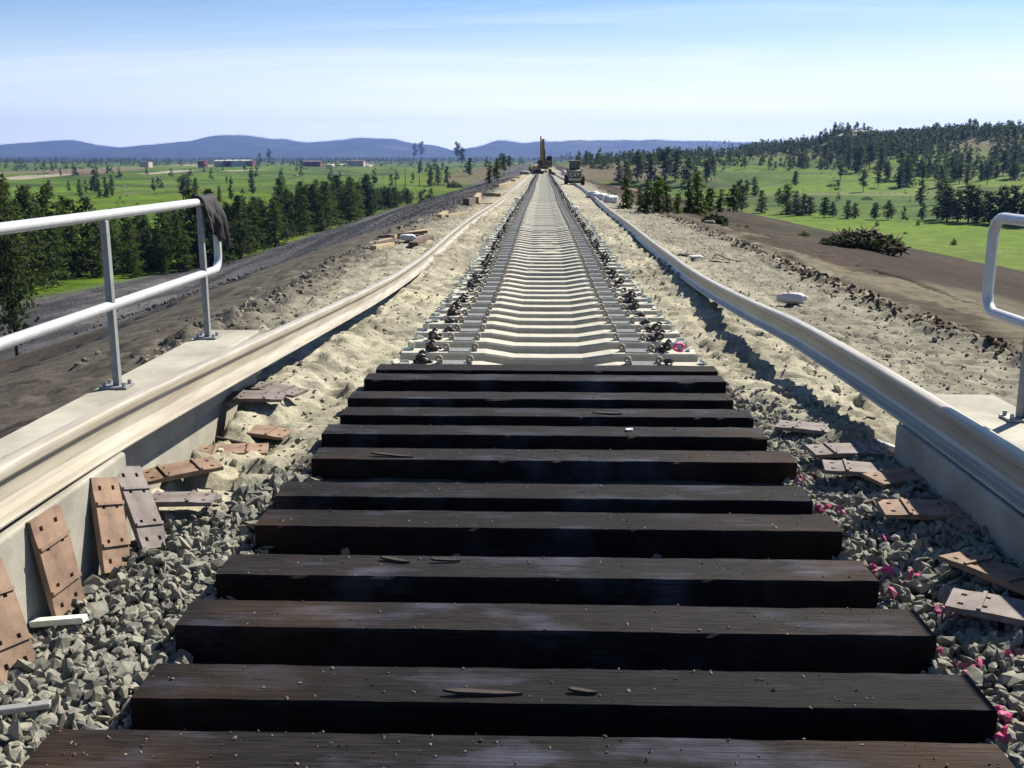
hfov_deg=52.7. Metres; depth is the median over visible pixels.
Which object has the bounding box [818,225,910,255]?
brush pile
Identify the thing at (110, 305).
guard railing
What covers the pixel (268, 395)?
tie plate
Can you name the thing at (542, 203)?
concrete tie
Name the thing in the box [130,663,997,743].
timber tie
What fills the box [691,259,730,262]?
black hose
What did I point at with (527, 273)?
concrete tie
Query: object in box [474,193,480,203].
plank
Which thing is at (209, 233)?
pine tree
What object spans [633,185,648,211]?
pine tree
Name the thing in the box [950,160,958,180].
pine tree
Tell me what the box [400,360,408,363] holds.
rail insulator
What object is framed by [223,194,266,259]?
pine tree
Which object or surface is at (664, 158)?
pine tree
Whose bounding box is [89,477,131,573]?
tie plate
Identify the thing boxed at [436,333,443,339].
rail clip
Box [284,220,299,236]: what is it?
pine tree
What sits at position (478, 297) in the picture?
concrete tie
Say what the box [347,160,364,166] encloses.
farm building
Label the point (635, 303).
rail clip
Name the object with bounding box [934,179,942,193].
pine tree
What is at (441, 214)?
plank
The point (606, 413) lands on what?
wood splinter
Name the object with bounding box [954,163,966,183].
pine tree
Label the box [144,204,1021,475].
loose rubble
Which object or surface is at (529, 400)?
timber tie
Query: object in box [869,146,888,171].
pine tree
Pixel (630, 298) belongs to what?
rail clip
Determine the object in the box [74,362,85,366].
boulder
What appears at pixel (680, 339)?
rail insulator
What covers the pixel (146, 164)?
farm building
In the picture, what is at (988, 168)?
pine tree
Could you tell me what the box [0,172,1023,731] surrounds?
embankment
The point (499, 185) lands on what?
plank
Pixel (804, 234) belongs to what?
green shrub
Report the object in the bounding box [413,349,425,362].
rail clip
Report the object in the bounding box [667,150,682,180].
pine tree
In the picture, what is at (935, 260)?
ground
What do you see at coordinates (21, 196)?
pine tree
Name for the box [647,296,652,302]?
rail insulator
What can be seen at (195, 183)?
pine tree
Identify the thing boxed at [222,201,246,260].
pine tree
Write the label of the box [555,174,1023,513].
steel rail
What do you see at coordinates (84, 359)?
boulder
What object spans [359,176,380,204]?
pine tree
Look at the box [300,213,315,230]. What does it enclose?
pine tree
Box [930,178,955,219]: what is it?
pine tree
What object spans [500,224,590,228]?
concrete tie
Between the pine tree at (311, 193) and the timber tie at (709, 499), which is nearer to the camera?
the timber tie at (709, 499)
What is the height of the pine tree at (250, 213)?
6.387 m
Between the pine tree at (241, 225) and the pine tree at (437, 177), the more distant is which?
the pine tree at (437, 177)
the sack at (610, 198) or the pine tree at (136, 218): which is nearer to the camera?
the sack at (610, 198)
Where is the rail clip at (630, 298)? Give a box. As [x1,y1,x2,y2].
[628,295,636,302]
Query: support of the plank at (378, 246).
on the embankment
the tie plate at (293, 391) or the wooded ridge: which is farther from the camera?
the wooded ridge
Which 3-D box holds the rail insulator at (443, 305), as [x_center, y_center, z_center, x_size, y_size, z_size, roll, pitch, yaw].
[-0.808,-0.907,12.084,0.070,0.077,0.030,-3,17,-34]
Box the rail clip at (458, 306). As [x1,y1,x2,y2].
[455,304,462,309]
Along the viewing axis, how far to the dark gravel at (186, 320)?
71.22 m
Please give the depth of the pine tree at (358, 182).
212.16 m
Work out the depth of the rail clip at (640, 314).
11.40 m
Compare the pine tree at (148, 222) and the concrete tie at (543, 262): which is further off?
the pine tree at (148, 222)
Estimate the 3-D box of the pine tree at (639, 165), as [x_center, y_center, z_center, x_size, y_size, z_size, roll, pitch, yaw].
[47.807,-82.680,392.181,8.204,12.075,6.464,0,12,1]
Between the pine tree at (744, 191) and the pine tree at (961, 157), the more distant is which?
the pine tree at (961, 157)
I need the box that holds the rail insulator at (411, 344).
[409,341,414,349]
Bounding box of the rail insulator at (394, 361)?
[389,358,399,363]
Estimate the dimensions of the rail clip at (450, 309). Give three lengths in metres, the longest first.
0.114 x 0.108 x 0.061 m
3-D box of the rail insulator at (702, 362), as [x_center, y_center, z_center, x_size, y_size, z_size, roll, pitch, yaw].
[1.564,-0.180,8.483,0.070,0.030,0.077,10,8,-24]
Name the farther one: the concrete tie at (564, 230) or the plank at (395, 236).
the concrete tie at (564, 230)
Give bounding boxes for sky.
[0,0,1023,150]
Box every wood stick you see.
[0,699,50,715]
[29,614,87,627]
[210,443,217,454]
[215,436,245,442]
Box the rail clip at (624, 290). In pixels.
[621,287,627,292]
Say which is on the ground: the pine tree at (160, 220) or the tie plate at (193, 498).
the pine tree at (160, 220)
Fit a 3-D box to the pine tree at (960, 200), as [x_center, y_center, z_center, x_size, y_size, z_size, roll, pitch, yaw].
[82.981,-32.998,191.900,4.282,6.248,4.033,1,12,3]
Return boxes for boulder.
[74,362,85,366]
[81,357,88,361]
[704,220,714,223]
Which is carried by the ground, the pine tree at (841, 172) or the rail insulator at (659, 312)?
the pine tree at (841, 172)
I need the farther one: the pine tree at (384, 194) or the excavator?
the pine tree at (384, 194)
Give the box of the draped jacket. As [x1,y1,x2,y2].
[191,193,229,247]
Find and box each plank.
[370,238,393,242]
[370,243,394,249]
[378,230,427,237]
[389,229,428,238]
[409,235,433,247]
[437,211,447,217]
[445,211,468,217]
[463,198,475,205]
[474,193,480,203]
[493,184,506,186]
[495,192,503,196]
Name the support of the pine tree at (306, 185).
on the ground
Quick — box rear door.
[569,172,579,177]
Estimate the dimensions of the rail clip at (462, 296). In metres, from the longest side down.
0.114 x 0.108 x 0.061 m
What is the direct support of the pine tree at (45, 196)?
on the ground
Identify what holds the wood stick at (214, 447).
on the tie plate at (246, 448)
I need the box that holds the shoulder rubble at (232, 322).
[130,181,507,369]
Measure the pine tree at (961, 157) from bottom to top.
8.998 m
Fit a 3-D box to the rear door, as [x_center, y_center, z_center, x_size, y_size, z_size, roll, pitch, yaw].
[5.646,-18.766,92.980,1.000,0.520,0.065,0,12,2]
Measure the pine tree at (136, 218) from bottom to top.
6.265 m
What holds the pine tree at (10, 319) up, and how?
on the ground
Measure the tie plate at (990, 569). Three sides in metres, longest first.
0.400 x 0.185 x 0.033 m
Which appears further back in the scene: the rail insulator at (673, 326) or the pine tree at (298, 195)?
the pine tree at (298, 195)
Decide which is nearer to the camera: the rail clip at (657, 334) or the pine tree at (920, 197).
the rail clip at (657, 334)
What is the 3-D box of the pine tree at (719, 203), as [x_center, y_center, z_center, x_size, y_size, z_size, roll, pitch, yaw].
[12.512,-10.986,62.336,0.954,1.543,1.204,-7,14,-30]
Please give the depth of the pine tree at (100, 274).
105.69 m
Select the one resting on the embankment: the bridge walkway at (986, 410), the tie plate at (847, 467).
the bridge walkway at (986, 410)
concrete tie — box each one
[397,355,706,365]
[400,343,697,364]
[408,332,686,353]
[417,324,679,342]
[423,316,670,333]
[429,309,664,324]
[435,303,656,317]
[442,297,653,311]
[445,291,646,304]
[450,287,643,298]
[453,282,638,293]
[459,278,636,289]
[460,274,631,284]
[464,270,628,280]
[467,265,625,275]
[469,262,622,271]
[472,259,620,267]
[475,255,617,263]
[476,252,615,260]
[479,250,612,257]
[481,247,611,254]
[483,242,607,249]
[483,244,608,251]
[487,238,603,244]
[488,240,605,246]
[489,234,598,239]
[489,236,602,241]
[491,232,596,237]
[493,229,595,233]
[493,230,596,235]
[495,227,592,232]
[498,225,592,230]
[499,222,589,226]
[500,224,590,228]
[502,221,587,225]
[503,220,587,224]
[504,219,586,223]
[505,218,584,221]
[506,215,582,219]
[506,216,583,219]
[506,217,583,220]
[508,214,573,218]
[508,214,580,217]
[509,209,567,211]
[510,210,577,213]
[510,211,578,214]
[511,209,576,212]
[511,223,577,227]
[512,205,572,206]
[513,207,566,210]
[514,205,564,207]
[516,212,579,215]
[516,213,579,216]
[523,200,561,202]
[523,201,563,203]
[523,202,562,204]
[523,203,565,205]
[524,199,562,201]
[525,198,561,200]
[526,197,566,199]
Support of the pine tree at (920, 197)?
on the ground
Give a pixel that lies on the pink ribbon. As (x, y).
(677, 344)
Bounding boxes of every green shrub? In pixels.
[797,230,810,236]
[950,238,957,244]
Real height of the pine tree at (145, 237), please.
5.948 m
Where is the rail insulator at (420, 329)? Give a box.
[416,327,424,330]
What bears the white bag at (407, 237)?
on the embankment
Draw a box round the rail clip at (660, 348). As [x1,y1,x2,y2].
[654,346,665,351]
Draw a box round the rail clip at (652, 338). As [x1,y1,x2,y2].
[646,335,658,340]
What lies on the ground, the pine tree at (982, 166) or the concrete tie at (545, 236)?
the pine tree at (982, 166)
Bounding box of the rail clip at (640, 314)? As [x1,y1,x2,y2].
[634,311,645,316]
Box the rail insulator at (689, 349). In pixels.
[685,347,694,351]
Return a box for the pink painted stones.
[796,473,1013,743]
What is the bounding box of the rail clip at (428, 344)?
[425,339,434,349]
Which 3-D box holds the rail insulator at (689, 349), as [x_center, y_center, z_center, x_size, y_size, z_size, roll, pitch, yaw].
[1.571,-0.309,9.129,0.070,0.030,0.077,26,25,35]
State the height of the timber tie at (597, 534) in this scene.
0.194 m
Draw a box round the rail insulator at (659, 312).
[657,309,662,315]
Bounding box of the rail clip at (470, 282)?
[466,279,473,286]
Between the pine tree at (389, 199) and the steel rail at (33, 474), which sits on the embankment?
the steel rail at (33, 474)
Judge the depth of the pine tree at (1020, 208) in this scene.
181.09 m
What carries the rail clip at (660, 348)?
on the concrete tie at (620, 354)
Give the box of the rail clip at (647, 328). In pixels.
[644,326,652,331]
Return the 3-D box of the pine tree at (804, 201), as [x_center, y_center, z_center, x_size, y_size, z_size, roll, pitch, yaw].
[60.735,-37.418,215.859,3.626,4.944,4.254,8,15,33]
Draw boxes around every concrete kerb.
[0,452,131,635]
[894,424,1023,562]
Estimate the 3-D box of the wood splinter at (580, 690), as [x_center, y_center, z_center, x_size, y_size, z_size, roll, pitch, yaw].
[0.214,0.929,3.134,0.090,0.009,0.016,6,17,12]
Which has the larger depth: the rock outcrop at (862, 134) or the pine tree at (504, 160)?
the rock outcrop at (862, 134)
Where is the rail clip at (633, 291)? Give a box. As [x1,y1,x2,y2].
[628,289,635,296]
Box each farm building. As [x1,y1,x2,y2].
[139,161,152,166]
[198,160,207,167]
[214,160,223,166]
[225,160,249,166]
[246,160,254,166]
[302,160,322,166]
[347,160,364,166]
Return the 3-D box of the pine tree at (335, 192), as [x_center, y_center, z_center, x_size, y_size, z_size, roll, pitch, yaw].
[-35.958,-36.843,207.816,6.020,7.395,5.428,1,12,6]
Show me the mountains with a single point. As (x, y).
(357, 147)
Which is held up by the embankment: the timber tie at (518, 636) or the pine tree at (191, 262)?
the timber tie at (518, 636)
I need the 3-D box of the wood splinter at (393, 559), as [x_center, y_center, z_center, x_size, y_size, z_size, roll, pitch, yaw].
[-0.471,0.705,4.154,0.130,0.009,0.020,7,18,18]
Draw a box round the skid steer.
[564,160,584,184]
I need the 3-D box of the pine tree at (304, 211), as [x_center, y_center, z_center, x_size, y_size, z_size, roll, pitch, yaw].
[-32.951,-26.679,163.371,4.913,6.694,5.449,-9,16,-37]
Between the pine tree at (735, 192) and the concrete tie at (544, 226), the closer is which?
the concrete tie at (544, 226)
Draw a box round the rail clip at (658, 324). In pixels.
[650,321,661,331]
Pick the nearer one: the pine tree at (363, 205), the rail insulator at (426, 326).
the rail insulator at (426, 326)
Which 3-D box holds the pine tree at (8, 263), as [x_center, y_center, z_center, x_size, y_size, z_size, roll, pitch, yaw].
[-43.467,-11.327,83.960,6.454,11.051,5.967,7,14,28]
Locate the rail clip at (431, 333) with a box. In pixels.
[428,328,437,339]
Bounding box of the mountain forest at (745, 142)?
[0,133,769,154]
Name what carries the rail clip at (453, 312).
on the concrete tie at (626, 316)
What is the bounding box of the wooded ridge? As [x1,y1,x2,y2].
[40,120,1023,235]
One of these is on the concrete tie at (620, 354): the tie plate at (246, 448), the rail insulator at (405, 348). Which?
the rail insulator at (405, 348)
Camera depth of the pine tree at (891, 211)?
199.88 m
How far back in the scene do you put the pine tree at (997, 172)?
396.37 m
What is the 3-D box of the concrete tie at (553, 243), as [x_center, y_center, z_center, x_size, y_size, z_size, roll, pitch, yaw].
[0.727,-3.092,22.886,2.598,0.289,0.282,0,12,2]
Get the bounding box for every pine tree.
[0,172,51,300]
[0,184,21,246]
[0,195,41,355]
[0,219,18,289]
[7,184,71,266]
[11,190,75,293]
[19,181,80,278]
[45,211,79,271]
[47,195,76,261]
[51,198,100,277]
[61,196,126,276]
[75,179,83,196]
[84,222,117,265]
[89,169,99,192]
[89,252,103,277]
[94,179,102,196]
[97,220,125,269]
[101,177,111,197]
[108,174,114,189]
[108,208,131,261]
[113,218,147,273]
[115,217,139,258]
[117,224,141,257]
[121,251,140,273]
[129,217,158,268]
[129,254,143,277]
[130,215,152,246]
[133,222,151,256]
[134,214,153,245]
[139,251,155,270]
[148,212,179,254]
[148,225,174,266]
[150,246,171,271]
[151,211,170,244]
[151,239,176,271]
[159,212,196,271]
[159,255,170,274]
[165,209,196,250]
[166,187,213,266]
[175,175,188,199]
[177,245,198,271]
[178,229,198,264]
[180,188,237,267]
[191,177,199,194]
[216,185,221,202]
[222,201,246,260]
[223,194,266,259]
[226,211,243,248]
[227,184,233,199]
[238,203,269,247]
[238,205,269,251]
[243,196,263,224]
[247,173,256,193]
[250,203,275,245]
[255,200,295,247]
[268,177,300,223]
[270,201,288,228]
[276,216,297,238]
[277,189,298,221]
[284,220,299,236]
[285,207,300,234]
[289,194,318,234]
[290,185,310,223]
[293,181,303,195]
[293,183,334,227]
[293,187,301,218]
[296,183,310,217]
[297,182,322,210]
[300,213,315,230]
[307,200,327,230]
[310,179,321,197]
[311,213,323,229]
[312,180,346,228]
[313,211,327,231]
[321,189,340,225]
[328,174,352,205]
[329,182,340,211]
[333,175,366,221]
[334,184,365,220]
[351,191,365,214]
[353,174,382,215]
[354,195,369,217]
[355,181,373,214]
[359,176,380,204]
[363,191,379,215]
[375,191,384,209]
[380,186,392,207]
[383,188,396,208]
[388,187,401,206]
[402,188,412,204]
[411,143,418,156]
[418,141,424,157]
[426,165,434,185]
[434,165,442,184]
[444,166,451,182]
[452,141,460,162]
[458,146,466,161]
[466,158,472,175]
[483,161,494,183]
[491,158,503,179]
[499,153,507,170]
[507,155,512,171]
[612,158,623,182]
[617,173,636,209]
[621,160,633,181]
[628,151,647,180]
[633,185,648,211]
[638,180,652,212]
[642,153,657,181]
[645,175,667,212]
[655,147,661,158]
[657,147,675,173]
[659,185,675,213]
[661,173,668,187]
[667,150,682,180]
[672,193,682,213]
[678,156,697,183]
[681,180,698,213]
[688,170,714,214]
[690,168,702,183]
[702,157,713,182]
[702,186,717,212]
[710,155,716,169]
[714,189,726,211]
[723,184,745,211]
[735,179,743,189]
[736,184,749,210]
[745,179,751,196]
[749,177,759,196]
[753,190,772,212]
[773,188,782,204]
[775,184,794,214]
[788,190,806,215]
[791,171,799,184]
[797,193,809,215]
[798,152,805,168]
[807,196,816,214]
[816,196,831,217]
[822,145,828,159]
[827,201,839,215]
[829,152,834,168]
[836,163,845,179]
[841,200,853,218]
[843,148,853,169]
[851,203,861,217]
[852,143,868,172]
[857,169,869,191]
[863,141,877,168]
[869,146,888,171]
[869,202,880,219]
[874,170,883,185]
[880,200,896,219]
[882,161,893,181]
[892,149,906,179]
[894,168,905,187]
[898,154,919,186]
[907,151,918,173]
[914,180,928,203]
[917,203,927,219]
[918,163,928,179]
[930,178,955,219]
[934,165,949,185]
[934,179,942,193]
[936,185,961,221]
[949,155,955,169]
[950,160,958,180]
[950,165,958,181]
[950,189,966,221]
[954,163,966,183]
[955,182,983,222]
[960,152,965,168]
[963,169,972,185]
[967,188,988,222]
[976,162,985,180]
[978,190,1000,223]
[979,192,990,220]
[981,163,992,183]
[987,144,998,166]
[988,160,995,173]
[991,185,1016,215]
[993,164,1001,180]
[997,148,1010,175]
[999,184,1023,213]
[1006,150,1021,176]
[1006,162,1020,179]
[1014,161,1021,180]
[1017,190,1023,214]
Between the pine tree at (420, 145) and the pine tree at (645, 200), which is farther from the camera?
the pine tree at (420, 145)
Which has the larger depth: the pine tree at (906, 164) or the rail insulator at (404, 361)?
the pine tree at (906, 164)
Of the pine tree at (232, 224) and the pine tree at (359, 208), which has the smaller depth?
the pine tree at (232, 224)
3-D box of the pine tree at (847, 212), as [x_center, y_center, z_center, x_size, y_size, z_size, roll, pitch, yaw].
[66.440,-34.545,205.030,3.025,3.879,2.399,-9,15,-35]
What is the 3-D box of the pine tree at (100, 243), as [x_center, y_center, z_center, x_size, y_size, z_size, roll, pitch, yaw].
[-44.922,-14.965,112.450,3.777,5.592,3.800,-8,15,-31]
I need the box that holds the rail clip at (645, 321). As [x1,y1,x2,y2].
[640,318,650,323]
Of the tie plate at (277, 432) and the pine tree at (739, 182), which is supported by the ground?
the pine tree at (739, 182)
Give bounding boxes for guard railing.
[0,198,221,389]
[982,213,1023,421]
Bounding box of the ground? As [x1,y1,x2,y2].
[0,134,1023,373]
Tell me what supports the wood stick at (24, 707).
on the ballast at (67, 669)
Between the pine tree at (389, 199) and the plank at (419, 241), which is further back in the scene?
the pine tree at (389, 199)
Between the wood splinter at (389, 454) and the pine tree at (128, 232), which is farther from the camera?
the pine tree at (128, 232)
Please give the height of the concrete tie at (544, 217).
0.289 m
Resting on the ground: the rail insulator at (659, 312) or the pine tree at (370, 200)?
the pine tree at (370, 200)
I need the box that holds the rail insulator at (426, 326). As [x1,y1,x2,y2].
[424,323,428,330]
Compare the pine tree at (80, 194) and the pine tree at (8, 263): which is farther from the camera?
the pine tree at (80, 194)
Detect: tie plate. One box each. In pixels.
[0,557,35,684]
[26,504,84,615]
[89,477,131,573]
[117,466,167,549]
[142,457,223,484]
[152,490,217,506]
[197,442,268,455]
[222,424,291,440]
[223,389,286,401]
[244,381,307,397]
[774,420,830,434]
[805,442,885,457]
[822,459,901,476]
[862,466,924,487]
[876,497,966,519]
[938,550,1023,595]
[944,588,1023,626]
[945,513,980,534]
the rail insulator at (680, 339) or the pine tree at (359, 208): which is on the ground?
the pine tree at (359, 208)
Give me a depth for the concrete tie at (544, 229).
26.93 m
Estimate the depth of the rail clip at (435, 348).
9.11 m
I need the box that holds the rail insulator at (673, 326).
[671,324,675,331]
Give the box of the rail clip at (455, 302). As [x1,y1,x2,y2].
[452,299,459,308]
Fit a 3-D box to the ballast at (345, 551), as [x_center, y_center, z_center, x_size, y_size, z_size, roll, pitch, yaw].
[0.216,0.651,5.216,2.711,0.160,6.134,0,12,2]
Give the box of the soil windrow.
[596,186,1021,367]
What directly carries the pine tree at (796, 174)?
on the ground
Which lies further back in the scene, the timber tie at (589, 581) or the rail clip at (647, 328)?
the rail clip at (647, 328)
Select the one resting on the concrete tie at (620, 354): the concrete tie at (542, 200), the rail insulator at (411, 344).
the rail insulator at (411, 344)
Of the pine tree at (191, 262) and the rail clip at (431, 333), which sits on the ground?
the pine tree at (191, 262)
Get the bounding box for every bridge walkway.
[0,330,260,489]
[933,394,1023,449]
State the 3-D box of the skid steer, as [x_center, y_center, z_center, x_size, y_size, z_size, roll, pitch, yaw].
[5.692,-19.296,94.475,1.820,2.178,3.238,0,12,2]
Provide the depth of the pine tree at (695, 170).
359.99 m
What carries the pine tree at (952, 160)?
on the ground
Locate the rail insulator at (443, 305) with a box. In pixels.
[440,303,445,308]
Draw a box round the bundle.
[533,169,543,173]
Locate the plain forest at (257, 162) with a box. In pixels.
[0,133,829,170]
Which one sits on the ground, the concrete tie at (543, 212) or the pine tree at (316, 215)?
the pine tree at (316, 215)
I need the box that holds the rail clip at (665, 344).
[661,339,671,350]
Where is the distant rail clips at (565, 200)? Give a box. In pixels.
[517,173,569,203]
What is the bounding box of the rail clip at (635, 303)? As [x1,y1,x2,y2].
[632,300,639,309]
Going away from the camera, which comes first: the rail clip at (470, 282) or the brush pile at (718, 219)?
the rail clip at (470, 282)
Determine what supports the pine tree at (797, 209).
on the ground
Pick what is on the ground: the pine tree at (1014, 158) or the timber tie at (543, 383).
the pine tree at (1014, 158)
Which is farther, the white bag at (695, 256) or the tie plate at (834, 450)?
the white bag at (695, 256)
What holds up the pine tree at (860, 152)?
on the ground
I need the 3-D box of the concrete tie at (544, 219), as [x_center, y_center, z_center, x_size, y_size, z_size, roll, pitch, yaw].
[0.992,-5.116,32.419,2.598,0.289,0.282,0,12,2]
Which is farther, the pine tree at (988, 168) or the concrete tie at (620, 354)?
the pine tree at (988, 168)
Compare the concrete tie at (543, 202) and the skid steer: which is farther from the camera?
the skid steer
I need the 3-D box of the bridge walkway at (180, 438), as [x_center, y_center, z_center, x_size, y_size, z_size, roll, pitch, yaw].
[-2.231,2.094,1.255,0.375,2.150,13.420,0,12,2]
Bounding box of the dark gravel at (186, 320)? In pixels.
[155,177,510,330]
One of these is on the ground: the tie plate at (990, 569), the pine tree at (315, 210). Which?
the pine tree at (315, 210)
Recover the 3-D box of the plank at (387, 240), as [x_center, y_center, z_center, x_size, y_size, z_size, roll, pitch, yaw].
[-2.947,-3.169,23.114,0.112,0.087,0.839,8,18,32]
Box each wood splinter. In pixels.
[371,452,413,457]
[380,556,409,562]
[430,558,459,561]
[443,688,521,695]
[568,687,596,693]
[592,412,621,413]
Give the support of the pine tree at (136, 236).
on the ground
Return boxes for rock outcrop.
[832,134,860,141]
[852,130,869,136]
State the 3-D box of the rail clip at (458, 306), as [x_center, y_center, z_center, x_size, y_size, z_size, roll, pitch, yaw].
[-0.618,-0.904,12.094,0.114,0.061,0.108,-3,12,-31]
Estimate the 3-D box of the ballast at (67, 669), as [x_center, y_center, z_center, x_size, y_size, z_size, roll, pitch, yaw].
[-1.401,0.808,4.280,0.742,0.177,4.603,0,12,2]
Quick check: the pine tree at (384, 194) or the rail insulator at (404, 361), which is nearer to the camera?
the rail insulator at (404, 361)
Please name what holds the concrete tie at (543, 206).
on the embankment
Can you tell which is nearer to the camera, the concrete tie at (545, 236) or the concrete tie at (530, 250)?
the concrete tie at (530, 250)
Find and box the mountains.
[0,135,763,158]
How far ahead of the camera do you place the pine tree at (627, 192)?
45.97 m
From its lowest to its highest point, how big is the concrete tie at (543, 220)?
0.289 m
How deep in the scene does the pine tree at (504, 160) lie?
399.11 m
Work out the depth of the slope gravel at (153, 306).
90.46 m
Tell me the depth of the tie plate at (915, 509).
4.72 m
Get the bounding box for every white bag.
[399,234,415,239]
[571,206,578,209]
[687,255,702,257]
[776,293,807,303]
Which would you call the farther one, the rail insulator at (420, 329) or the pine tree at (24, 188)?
the pine tree at (24, 188)
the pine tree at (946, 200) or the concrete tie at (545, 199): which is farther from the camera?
the pine tree at (946, 200)
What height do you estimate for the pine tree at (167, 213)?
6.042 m
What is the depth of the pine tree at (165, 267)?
108.10 m
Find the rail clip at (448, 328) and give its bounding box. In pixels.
[443,326,454,330]
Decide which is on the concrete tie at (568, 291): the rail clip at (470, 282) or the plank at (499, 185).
the rail clip at (470, 282)
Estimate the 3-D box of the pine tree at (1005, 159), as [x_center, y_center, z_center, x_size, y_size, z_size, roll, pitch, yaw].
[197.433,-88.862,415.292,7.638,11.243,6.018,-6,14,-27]
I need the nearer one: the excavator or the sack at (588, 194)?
the sack at (588, 194)
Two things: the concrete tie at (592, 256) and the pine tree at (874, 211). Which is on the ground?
the pine tree at (874, 211)
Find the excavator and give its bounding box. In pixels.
[537,136,551,173]
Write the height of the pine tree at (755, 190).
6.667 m
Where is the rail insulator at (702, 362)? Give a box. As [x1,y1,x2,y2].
[697,359,707,364]
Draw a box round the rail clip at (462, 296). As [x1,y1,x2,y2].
[458,294,465,301]
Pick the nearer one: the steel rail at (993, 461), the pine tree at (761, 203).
the steel rail at (993, 461)
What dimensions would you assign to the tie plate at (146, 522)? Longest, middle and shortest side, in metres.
0.400 x 0.185 x 0.033 m
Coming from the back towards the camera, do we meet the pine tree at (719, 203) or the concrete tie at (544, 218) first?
the pine tree at (719, 203)
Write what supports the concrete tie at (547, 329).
on the embankment
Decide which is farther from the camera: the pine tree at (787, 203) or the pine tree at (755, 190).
the pine tree at (755, 190)
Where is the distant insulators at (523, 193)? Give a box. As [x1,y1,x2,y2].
[513,174,573,204]
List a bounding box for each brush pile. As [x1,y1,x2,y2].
[447,181,462,187]
[701,211,729,224]
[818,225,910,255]
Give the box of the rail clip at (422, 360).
[416,357,432,363]
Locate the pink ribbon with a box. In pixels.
[672,342,684,351]
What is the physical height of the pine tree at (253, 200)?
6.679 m
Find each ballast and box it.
[0,451,321,767]
[317,548,701,732]
[726,382,1023,767]
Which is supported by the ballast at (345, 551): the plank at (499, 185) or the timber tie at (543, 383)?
the timber tie at (543, 383)
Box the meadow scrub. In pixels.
[11,149,1017,219]
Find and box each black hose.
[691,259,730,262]
[715,254,741,261]
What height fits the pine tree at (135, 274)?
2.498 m
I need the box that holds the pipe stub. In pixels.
[875,438,894,452]
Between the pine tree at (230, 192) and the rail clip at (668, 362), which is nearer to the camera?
the rail clip at (668, 362)
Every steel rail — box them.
[0,173,531,529]
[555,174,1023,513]
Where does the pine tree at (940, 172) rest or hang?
on the ground
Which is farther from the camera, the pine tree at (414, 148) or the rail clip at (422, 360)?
the pine tree at (414, 148)
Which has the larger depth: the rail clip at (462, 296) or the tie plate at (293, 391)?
the rail clip at (462, 296)
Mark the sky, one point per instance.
(114, 73)
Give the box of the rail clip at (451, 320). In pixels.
[444,317,457,322]
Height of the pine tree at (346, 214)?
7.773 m
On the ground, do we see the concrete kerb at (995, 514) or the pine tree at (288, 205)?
the pine tree at (288, 205)
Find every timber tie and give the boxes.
[20,728,1014,767]
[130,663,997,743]
[174,599,936,673]
[216,554,878,608]
[255,509,842,559]
[275,482,812,514]
[311,447,796,485]
[321,424,766,450]
[340,407,753,427]
[347,391,732,408]
[364,373,725,392]
[376,364,717,375]
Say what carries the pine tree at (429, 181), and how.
on the ground
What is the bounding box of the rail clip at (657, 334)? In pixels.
[654,329,665,339]
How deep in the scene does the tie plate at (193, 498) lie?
5.03 m
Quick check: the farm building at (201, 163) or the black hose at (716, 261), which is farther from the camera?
the farm building at (201, 163)
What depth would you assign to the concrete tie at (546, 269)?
17.43 m
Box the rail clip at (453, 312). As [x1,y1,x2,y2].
[449,310,460,315]
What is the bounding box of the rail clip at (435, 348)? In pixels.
[427,346,441,351]
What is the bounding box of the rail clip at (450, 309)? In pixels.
[447,305,455,315]
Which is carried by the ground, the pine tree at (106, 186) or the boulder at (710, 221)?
the pine tree at (106, 186)
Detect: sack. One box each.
[586,191,599,197]
[591,192,606,199]
[603,195,617,202]
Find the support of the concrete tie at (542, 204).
on the embankment
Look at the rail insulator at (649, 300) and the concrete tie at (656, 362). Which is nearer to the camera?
the concrete tie at (656, 362)
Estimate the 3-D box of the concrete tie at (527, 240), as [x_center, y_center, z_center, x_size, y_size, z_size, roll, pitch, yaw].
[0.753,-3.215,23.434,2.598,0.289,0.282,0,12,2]
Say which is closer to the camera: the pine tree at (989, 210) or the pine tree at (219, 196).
the pine tree at (989, 210)
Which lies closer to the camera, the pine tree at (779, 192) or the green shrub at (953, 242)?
the green shrub at (953, 242)
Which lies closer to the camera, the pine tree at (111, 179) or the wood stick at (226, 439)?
the wood stick at (226, 439)
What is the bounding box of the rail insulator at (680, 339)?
[676,338,684,341]
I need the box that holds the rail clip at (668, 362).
[663,359,673,365]
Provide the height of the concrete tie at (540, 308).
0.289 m
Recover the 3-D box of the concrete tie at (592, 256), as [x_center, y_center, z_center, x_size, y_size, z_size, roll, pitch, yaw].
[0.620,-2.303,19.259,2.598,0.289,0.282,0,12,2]
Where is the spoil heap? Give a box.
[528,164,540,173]
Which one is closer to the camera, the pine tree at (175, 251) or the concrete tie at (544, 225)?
the concrete tie at (544, 225)
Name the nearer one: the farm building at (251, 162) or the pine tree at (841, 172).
the pine tree at (841, 172)
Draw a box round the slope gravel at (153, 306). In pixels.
[0,177,511,356]
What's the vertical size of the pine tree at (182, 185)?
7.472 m
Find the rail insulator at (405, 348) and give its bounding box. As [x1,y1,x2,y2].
[401,346,410,350]
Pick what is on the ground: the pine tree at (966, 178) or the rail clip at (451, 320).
the pine tree at (966, 178)

